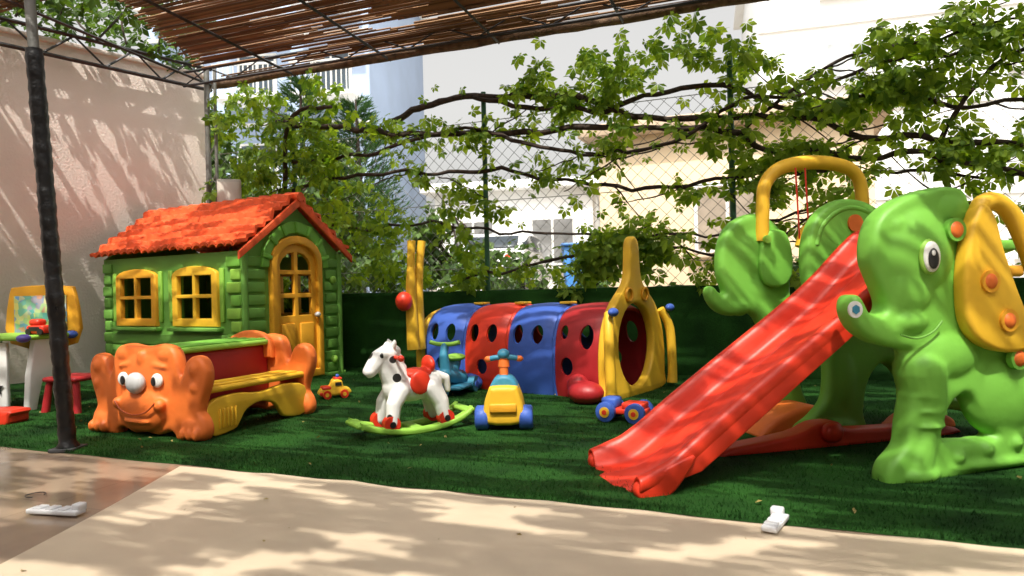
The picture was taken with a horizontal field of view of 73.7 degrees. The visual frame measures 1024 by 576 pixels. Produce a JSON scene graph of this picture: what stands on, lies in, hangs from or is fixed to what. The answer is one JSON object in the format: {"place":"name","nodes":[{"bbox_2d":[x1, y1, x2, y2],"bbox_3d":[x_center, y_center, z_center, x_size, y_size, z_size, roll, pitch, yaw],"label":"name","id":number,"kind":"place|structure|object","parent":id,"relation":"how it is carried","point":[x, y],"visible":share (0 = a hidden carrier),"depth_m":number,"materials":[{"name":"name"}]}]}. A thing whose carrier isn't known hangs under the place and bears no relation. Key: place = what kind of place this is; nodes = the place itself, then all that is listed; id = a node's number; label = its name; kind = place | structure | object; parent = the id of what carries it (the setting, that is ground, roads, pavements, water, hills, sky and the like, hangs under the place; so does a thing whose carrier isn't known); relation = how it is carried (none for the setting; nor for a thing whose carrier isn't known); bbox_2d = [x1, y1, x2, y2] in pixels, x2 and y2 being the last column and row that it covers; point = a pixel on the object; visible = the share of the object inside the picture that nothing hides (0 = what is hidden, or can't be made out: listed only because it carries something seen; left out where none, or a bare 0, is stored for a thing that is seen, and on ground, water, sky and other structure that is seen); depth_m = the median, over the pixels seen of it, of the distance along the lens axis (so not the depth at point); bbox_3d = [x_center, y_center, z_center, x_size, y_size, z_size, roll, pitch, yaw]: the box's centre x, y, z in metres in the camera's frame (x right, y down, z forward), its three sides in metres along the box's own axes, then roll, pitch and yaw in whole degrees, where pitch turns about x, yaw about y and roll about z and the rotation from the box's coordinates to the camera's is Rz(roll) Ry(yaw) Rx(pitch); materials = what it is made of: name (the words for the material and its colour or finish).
{"place":"outdoors","nodes":[
{"label":"outdoors","id":0,"kind":"place"},
{"bbox_2d":[25,492,45,497],"bbox_3d":[-1.943,0.842,2.782,0.066,0.004,0.073,-1,0,36],"label":"cable ring","id":1,"kind":"object","parent":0,"point":[33,493],"visible":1,"depth_m":2.79,"materials":[{"name":"metal"}]},
{"bbox_2d":[0,0,741,289],"label":"sky","id":2,"kind":"structure","parent":0,"point":[480,69],"materials":[{"name":"white"}]},
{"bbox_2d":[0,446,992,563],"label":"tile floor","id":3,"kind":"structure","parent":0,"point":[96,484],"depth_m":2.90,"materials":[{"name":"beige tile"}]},
{"bbox_2d":[26,502,86,515],"bbox_3d":[-1.690,0.815,2.532,0.220,0.039,0.055,-1,0,12],"label":"plastic clip","id":4,"kind":"object","parent":3,"relation":"on","point":[77,508],"visible":1,"depth_m":2.51,"materials":[{"name":"white plastic"}]},
{"bbox_2d":[0,466,1023,575],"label":"concrete pavement","id":5,"kind":"structure","parent":0,"point":[186,521],"depth_m":2.14,"materials":[{"name":"beige concrete"}]},
{"bbox_2d":[20,379,1021,570],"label":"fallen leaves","id":6,"kind":"object","parent":5,"relation":"on","point":[854,509],"visible":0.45,"depth_m":2.62,"materials":[{"name":"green plant"}]},
{"bbox_2d":[761,505,788,532],"bbox_3d":[0.848,0.745,2.203,0.055,0.039,0.165,-1,0,35],"label":"plastic clip","id":7,"kind":"object","parent":5,"relation":"on","point":[776,520],"visible":1,"depth_m":2.19,"materials":[{"name":"white plastic"}]},
{"bbox_2d":[0,367,1023,548],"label":"turf","id":8,"kind":"structure","parent":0,"point":[545,457],"depth_m":3.08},
{"bbox_2d":[0,406,30,424],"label":"toy bin","id":9,"kind":"object","parent":8,"relation":"on","point":[12,414],"visible":0.94,"depth_m":4.37,"materials":[{"name":"red plastic"}]},
{"bbox_2d":[0,285,82,409],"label":"activity desk","id":10,"kind":"object","parent":8,"relation":"on","point":[26,305],"visible":0.8,"depth_m":5.20,"materials":[{"name":"plastic"}]},
{"bbox_2d":[25,319,48,334],"bbox_3d":[-3.414,0.280,4.940,0.150,0.112,0.112,-1,0,12],"label":"toy phone","id":11,"kind":"object","parent":10,"relation":"on","point":[38,326],"visible":0.93,"depth_m":4.90,"materials":[{"name":"red plastic"}]},
{"bbox_2d":[41,373,91,413],"bbox_3d":[-3.103,0.749,4.850,0.320,0.261,0.293,-1,0,12],"label":"toy stool","id":12,"kind":"object","parent":8,"relation":"on","point":[77,379],"visible":0.56,"depth_m":4.74,"materials":[{"name":"red plastic"}]},
{"bbox_2d":[88,330,316,441],"bbox_3d":[-1.908,0.568,4.241,0.970,0.563,1.017,-1,0,25],"label":"toy picnic bench","id":13,"kind":"object","parent":8,"relation":"on","point":[201,390],"visible":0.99,"depth_m":3.95,"materials":[{"name":"orange plastic"}]},
{"bbox_2d":[89,192,351,377],"bbox_3d":[-2.846,0.009,6.685,2.234,1.722,1.320,-1,0,30],"label":"playhouse","id":14,"kind":"object","parent":8,"relation":"on","point":[165,282],"visible":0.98,"depth_m":6.23,"materials":[{"name":"green plastic"}]},
{"bbox_2d":[116,269,159,325],"bbox_3d":[-3.506,0.091,6.392,0.620,0.530,0.050,-1,0,30],"label":"window","id":15,"kind":"structure","parent":14,"relation":"in","point":[135,274],"depth_m":6.37,"materials":[{"name":"yellow plastic"}]},
{"bbox_2d":[172,266,220,326],"bbox_3d":[-2.763,0.073,5.969,0.610,0.530,0.050,-1,0,30],"label":"window","id":16,"kind":"structure","parent":14,"relation":"in","point":[194,271],"depth_m":5.95,"materials":[{"name":"yellow plastic"}]},
{"bbox_2d":[281,323,295,351],"bbox_3d":[-1.986,0.509,6.076,0.020,0.380,0.160,-1,0,30],"label":"door panel","id":17,"kind":"structure","parent":14,"relation":"in","point":[288,330],"depth_m":6.08,"materials":[{"name":"yellow plastic"}]},
{"bbox_2d":[280,275,308,315],"bbox_3d":[-2.187,0.058,6.981,0.610,0.530,0.050,-1,0,30],"label":"door window frame","id":18,"kind":"structure","parent":14,"relation":"in","point":[281,277],"depth_m":7.02,"materials":[{"name":"yellow plastic"}]},
{"bbox_2d":[278,244,317,367],"bbox_3d":[-1.962,0.183,6.184,0.040,1.210,0.520,-1,0,30],"label":"door leaf","id":19,"kind":"structure","parent":14,"relation":"in","point":[295,249],"depth_m":6.18,"materials":[{"name":"yellow plastic"}]},
{"bbox_2d":[300,322,314,348],"bbox_3d":[-1.877,0.506,6.267,0.020,0.380,0.160,-1,0,30],"label":"door panel","id":20,"kind":"structure","parent":14,"relation":"in","point":[306,329],"depth_m":6.26,"materials":[{"name":"yellow plastic"}]},
{"bbox_2d":[217,179,241,250],"bbox_3d":[-3.022,-0.146,7.352,0.240,2.040,0.136,-1,0,-20],"label":"electric box","id":21,"kind":"object","parent":8,"relation":"on","point":[228,189],"visible":0.41,"depth_m":7.29,"materials":[{"name":"grey metal"}]},
{"bbox_2d":[317,374,350,399],"bbox_3d":[-1.333,0.735,5.120,0.239,0.178,0.136,-1,0,-25],"label":"toy car","id":22,"kind":"object","parent":8,"relation":"on","point":[335,386],"visible":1,"depth_m":5.08,"materials":[{"name":"yellow plastic"}]},
{"bbox_2d":[0,0,770,202],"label":"pergola","id":23,"kind":"object","parent":8,"relation":"on","point":[239,37],"visible":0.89,"depth_m":6.23,"materials":[{"name":"metal"}]},
{"bbox_2d":[24,0,87,452],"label":"pergola post","id":24,"kind":"object","parent":23,"relation":"attached to","point":[51,255],"visible":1,"depth_m":3.57,"materials":[{"name":"black metal"}]},
{"bbox_2d":[0,13,212,91],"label":"wall truss","id":25,"kind":"object","parent":23,"relation":"attached to","point":[10,21],"depth_m":6.89,"materials":[{"name":"metal"}]},
{"bbox_2d":[346,339,474,434],"bbox_3d":[-0.567,0.543,3.840,0.708,0.522,0.295,-1,0,-32],"label":"rocking horse","id":26,"kind":"object","parent":8,"relation":"on","point":[402,383],"visible":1,"depth_m":3.76},
{"bbox_2d":[429,340,478,395],"bbox_3d":[-0.463,0.592,5.129,0.284,0.416,0.464,-1,0,20],"label":"tricycle","id":27,"kind":"object","parent":8,"relation":"on","point":[450,364],"visible":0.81,"depth_m":5.10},
{"bbox_2d":[474,349,532,429],"bbox_3d":[-0.042,0.567,3.911,0.320,0.445,0.358,-1,0,3],"label":"toy roller trike","id":28,"kind":"object","parent":8,"relation":"on","point":[504,403],"visible":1,"depth_m":3.75,"materials":[{"name":"yellow plastic"}]},
{"bbox_2d":[395,236,676,404],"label":"play tunnel","id":29,"kind":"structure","parent":8,"relation":"on","point":[575,364],"depth_m":5.14,"materials":[{"name":"red plastic"}]},
{"bbox_2d":[595,395,653,424],"bbox_3d":[0.657,0.704,3.980,0.291,0.136,0.210,-1,0,30],"label":"toy truck","id":30,"kind":"object","parent":8,"relation":"on","point":[612,407],"visible":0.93,"depth_m":3.93,"materials":[{"name":"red plastic"}]},
{"bbox_2d":[284,277,1023,379],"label":"turf cover","id":31,"kind":"object","parent":8,"relation":"on","point":[705,333],"visible":0.24,"depth_m":6.28,"materials":[{"name":"green plastic"}]},
{"bbox_2d":[588,155,1023,497],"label":"elephant slide","id":32,"kind":"object","parent":8,"relation":"on","point":[916,294],"visible":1,"depth_m":2.75,"materials":[{"name":"green plastic"}]},
{"bbox_2d":[560,242,583,286],"bbox_3d":[1.489,-0.454,15.180,0.800,1.075,0.680,-1,0,0],"label":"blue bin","id":33,"kind":"object","parent":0,"point":[567,261],"visible":0.2,"depth_m":14.90,"materials":[{"name":"blue plastic"}]},
{"bbox_2d":[733,4,743,29],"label":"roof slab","id":34,"kind":"structure","parent":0,"point":[738,15],"depth_m":31.44,"materials":[{"name":"beige concrete"}]},
{"bbox_3d":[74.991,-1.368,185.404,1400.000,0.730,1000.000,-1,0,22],"label":"ground","id":35,"kind":"structure","parent":0,"visible":0},
{"bbox_2d":[0,32,206,383],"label":"stucco wall","id":36,"kind":"structure","parent":35,"relation":"on","point":[128,149],"depth_m":6.96,"materials":[{"name":"beige paint"}]},
{"bbox_2d":[0,26,203,77],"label":"coping","id":37,"kind":"object","parent":36,"relation":"on","point":[7,30],"visible":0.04,"depth_m":6.99,"materials":[{"name":"paint"}]},
{"bbox_2d":[0,0,216,73],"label":"overhanging vine","id":38,"kind":"object","parent":36,"relation":"attached to","point":[59,9],"visible":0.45,"depth_m":6.95,"materials":[{"name":"green plant"}]},
{"bbox_2d":[210,124,278,201],"bbox_3d":[-5.879,-1.268,12.072,3.300,3.692,3.891,-1,0,-16],"label":"broadleaf tree","id":39,"kind":"object","parent":35,"relation":"on","point":[228,146],"visible":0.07,"depth_m":11.71,"materials":[{"name":"green plant"}]},
{"bbox_2d":[148,0,427,292],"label":"walls","id":40,"kind":"structure","parent":35,"relation":"on","point":[395,88],"depth_m":24.34,"materials":[{"name":"white paint"}]},
{"bbox_2d":[212,93,274,107],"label":"balcony","id":41,"kind":"structure","parent":40,"relation":"attached to","point":[221,99],"depth_m":21.24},
{"bbox_2d":[225,7,285,18],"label":"balcony","id":42,"kind":"structure","parent":40,"relation":"attached to","point":[257,12],"depth_m":21.90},
{"bbox_2d":[146,28,367,43],"bbox_3d":[-8.314,-8.199,22.212,7.420,0.120,0.080,-1,0,4],"label":"band","id":43,"kind":"object","parent":40,"relation":"attached to","point":[151,41],"visible":0.18,"depth_m":22.40,"materials":[{"name":"white paint"}]},
{"bbox_2d":[237,53,277,92],"bbox_3d":[-8.281,-6.900,22.222,1.300,1.400,0.100,-1,0,4],"label":"frame","id":44,"kind":"object","parent":40,"relation":"attached to","point":[275,80],"visible":0.2,"depth_m":22.14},
{"bbox_2d":[239,56,273,93],"bbox_3d":[-8.284,-6.900,22.192,1.140,1.240,0.060,-1,0,4],"label":"glass","id":45,"kind":"object","parent":44,"relation":"attached to","point":[261,82],"depth_m":22.15,"materials":[{"name":"grey glass"}]},
{"bbox_2d":[239,143,278,183],"bbox_3d":[-8.211,-4.001,22.222,1.300,1.400,0.100,-1,0,4],"label":"frame","id":46,"kind":"object","parent":40,"relation":"attached to","point":[260,144],"visible":0.15,"depth_m":22.18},
{"bbox_2d":[241,145,275,182],"bbox_3d":[-8.213,-4.000,22.192,1.140,1.240,0.060,-1,0,4],"label":"glass","id":47,"kind":"object","parent":46,"relation":"attached to","point":[243,147],"visible":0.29,"depth_m":22.16,"materials":[{"name":"grey glass"}]},
{"bbox_2d":[211,119,369,127],"bbox_3d":[-8.243,-5.300,22.212,7.420,0.120,0.080,-1,0,4],"label":"band","id":48,"kind":"object","parent":40,"relation":"attached to","point":[333,121],"depth_m":22.17,"materials":[{"name":"white paint"}]},
{"bbox_2d":[290,0,360,13],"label":"balcony","id":49,"kind":"structure","parent":40,"relation":"attached to","point":[316,0],"depth_m":21.70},
{"bbox_2d":[294,89,358,103],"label":"balcony","id":50,"kind":"structure","parent":40,"relation":"attached to","point":[351,93],"depth_m":21.18,"materials":[{"name":"white paint"}]},
{"bbox_2d":[311,50,350,88],"bbox_3d":[-5.822,-6.960,22.050,1.300,1.400,0.100,-1,0,4],"label":"frame","id":51,"kind":"object","parent":40,"relation":"attached to","point":[349,73],"visible":0.04,"depth_m":21.96,"materials":[{"name":"white metal"}]},
{"bbox_2d":[314,53,348,89],"bbox_3d":[-5.824,-6.960,22.020,1.140,1.240,0.061,-1,0,4],"label":"glass","id":52,"kind":"object","parent":51,"relation":"attached to","point":[334,76],"visible":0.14,"depth_m":21.98,"materials":[{"name":"grey glass"}]},
{"bbox_2d":[253,74,362,222],"bbox_3d":[-4.758,-2.356,15.513,2.952,5.229,3.115,-1,0,0],"label":"pine tree","id":53,"kind":"object","parent":35,"relation":"on","point":[291,95],"visible":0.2,"depth_m":15.29,"materials":[{"name":"green plant"}]},
{"bbox_2d":[245,150,379,292],"bbox_3d":[-3.313,-0.891,10.499,2.940,2.518,1.912,-1,0,0],"label":"broadleaf tree","id":54,"kind":"object","parent":35,"relation":"on","point":[317,196],"visible":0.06,"depth_m":10.24,"materials":[{"name":"green plant"}]},
{"bbox_2d":[323,93,413,292],"bbox_3d":[-3.617,-2.235,16.188,2.794,4.932,2.878,-1,0,13],"label":"pine tree","id":55,"kind":"object","parent":35,"relation":"on","point":[352,107],"visible":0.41,"depth_m":16.06,"materials":[{"name":"green plant"}]},
{"bbox_2d":[405,201,496,290],"bbox_3d":[-1.061,-0.705,12.650,1.709,1.751,1.319,-1,0,0],"label":"broadleaf tree","id":56,"kind":"object","parent":35,"relation":"on","point":[435,253],"visible":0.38,"depth_m":12.37,"materials":[{"name":"green plant"}]},
{"bbox_2d":[454,233,548,288],"bbox_3d":[-0.213,-0.609,17.211,1.710,1.469,4.448,-1,0,12],"label":"parked car","id":57,"kind":"object","parent":35,"relation":"on","point":[500,241],"visible":0.2,"depth_m":16.10,"materials":[{"name":"white paint"}]},
{"bbox_2d":[420,176,599,290],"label":"beige outbuilding","id":58,"kind":"structure","parent":35,"relation":"on","point":[552,221],"depth_m":19.41,"materials":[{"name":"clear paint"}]},
{"bbox_2d":[301,234,799,293],"bbox_3d":[0.556,-0.090,8.182,6.602,1.295,2.321,-1,0,22],"label":"shrub row","id":59,"kind":"object","parent":35,"relation":"on","point":[495,285],"visible":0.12,"depth_m":8.60,"materials":[{"name":"green plant"}]},
{"bbox_2d":[211,53,1023,293],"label":"chain link fence","id":60,"kind":"object","parent":35,"relation":"on","point":[732,206],"visible":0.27,"depth_m":6.46,"materials":[{"name":"metal"}]},
{"bbox_2d":[198,0,1023,312],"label":"climbing vine","id":61,"kind":"object","parent":60,"relation":"attached to","point":[598,256],"visible":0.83,"depth_m":5.91,"materials":[{"name":"green plant"}]},
{"bbox_2d":[598,111,875,286],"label":"walls","id":62,"kind":"structure","parent":35,"relation":"on","point":[666,207],"depth_m":13.89,"materials":[{"name":"beige paint"}]},
{"bbox_2d":[692,254,711,257],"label":"sill","id":63,"kind":"structure","parent":62,"relation":"attached to","point":[702,256],"depth_m":13.54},
{"bbox_2d":[693,182,727,253],"bbox_3d":[4.270,-1.405,13.507,1.300,1.400,0.100,-1,0,22],"label":"frame","id":64,"kind":"object","parent":62,"relation":"attached to","point":[696,229],"visible":0.19,"depth_m":13.68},
{"bbox_2d":[697,186,754,248],"bbox_3d":[4.259,-1.405,13.480,1.140,1.240,0.060,-1,0,22],"label":"glass","id":65,"kind":"object","parent":64,"relation":"attached to","point":[716,211],"visible":0.43,"depth_m":13.54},
{"bbox_2d":[726,201,728,220],"bbox_3d":[4.246,-1.404,13.447,0.060,1.240,0.020,-1,0,22],"label":"mullion","id":66,"kind":"object","parent":64,"relation":"attached to","point":[727,206],"visible":0.29,"depth_m":13.44},
{"bbox_2d":[577,96,893,148],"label":"roof slab","id":67,"kind":"structure","parent":62,"relation":"on","point":[878,121],"depth_m":13.70,"materials":[{"name":"beige concrete"}]},
{"bbox_2d":[741,0,1023,276],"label":"walls","id":68,"kind":"structure","parent":35,"relation":"on","point":[803,49],"depth_m":22.12,"materials":[{"name":"white paint"}]},
{"bbox_2d":[824,38,868,82],"bbox_3d":[10.881,-7.368,22.246,1.300,1.400,0.100,-1,0,16],"label":"frame","id":69,"kind":"object","parent":68,"relation":"attached to","point":[825,50],"visible":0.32,"depth_m":22.28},
{"bbox_2d":[827,40,865,80],"bbox_3d":[10.873,-7.368,22.217,1.140,1.240,0.060,-1,0,16],"label":"glass","id":70,"kind":"object","parent":69,"relation":"attached to","point":[835,51],"visible":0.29,"depth_m":22.22,"materials":[{"name":"white glass"}]},
{"bbox_2d":[845,42,847,79],"bbox_3d":[10.863,-7.368,22.183,0.060,1.240,0.020,-1,0,16],"label":"mullion","id":71,"kind":"object","parent":69,"relation":"attached to","point":[846,67],"visible":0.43,"depth_m":22.17},
{"bbox_2d":[758,0,1023,33],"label":"band","id":72,"kind":"object","parent":68,"relation":"attached to","point":[864,19],"visible":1,"depth_m":22.07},
{"bbox_2d":[875,188,1023,199],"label":"band","id":73,"kind":"object","parent":68,"relation":"attached to","point":[997,191],"depth_m":21.03,"materials":[{"name":"white paint"}]},
{"bbox_2d":[894,95,1021,108],"bbox_3d":[16.043,-5.894,20.766,16.020,0.120,0.080,-1,0,16],"label":"band","id":74,"kind":"object","parent":68,"relation":"attached to","point":[995,97],"depth_m":21.06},
{"bbox_2d":[1015,115,1023,160],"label":"frame","id":75,"kind":"object","parent":68,"relation":"attached to","point":[1018,117],"visible":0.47,"depth_m":20.89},
{"bbox_3d":[-10.741,-6.840,22.394,1.300,1.400,0.100,-1,0,4],"label":"frame","id":76,"kind":"object","parent":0,"visible":0},
{"bbox_2d":[168,60,199,72],"bbox_3d":[-10.743,-6.840,22.364,1.140,1.240,0.060,-1,0,4],"label":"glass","id":77,"kind":"object","parent":76,"relation":"attached to","point":[185,61],"visible":0.07,"depth_m":22.32,"materials":[{"name":"grey glass"}]},
{"bbox_3d":[-8.344,-6.478,21.184,0.030,0.900,0.030,-1,0,4],"label":"baluster","id":78,"kind":"object","parent":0,"visible":0},
{"bbox_2d":[211,61,274,65],"bbox_3d":[-8.355,-6.948,21.184,2.000,0.060,0.060,-1,0,4],"label":"rail","id":79,"kind":"object","parent":78,"relation":"on","point":[256,63],"visible":0.57,"depth_m":21.14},
{"bbox_3d":[-5.884,-6.538,21.012,0.030,0.900,0.030,-1,0,4],"label":"baluster","id":80,"kind":"object","parent":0,"visible":0},
{"bbox_2d":[288,58,339,62],"bbox_3d":[-5.895,-7.008,21.012,2.000,0.060,0.060,-1,0,4],"label":"rail","id":81,"kind":"object","parent":80,"relation":"on","point":[322,60],"visible":0.36,"depth_m":20.99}
]}

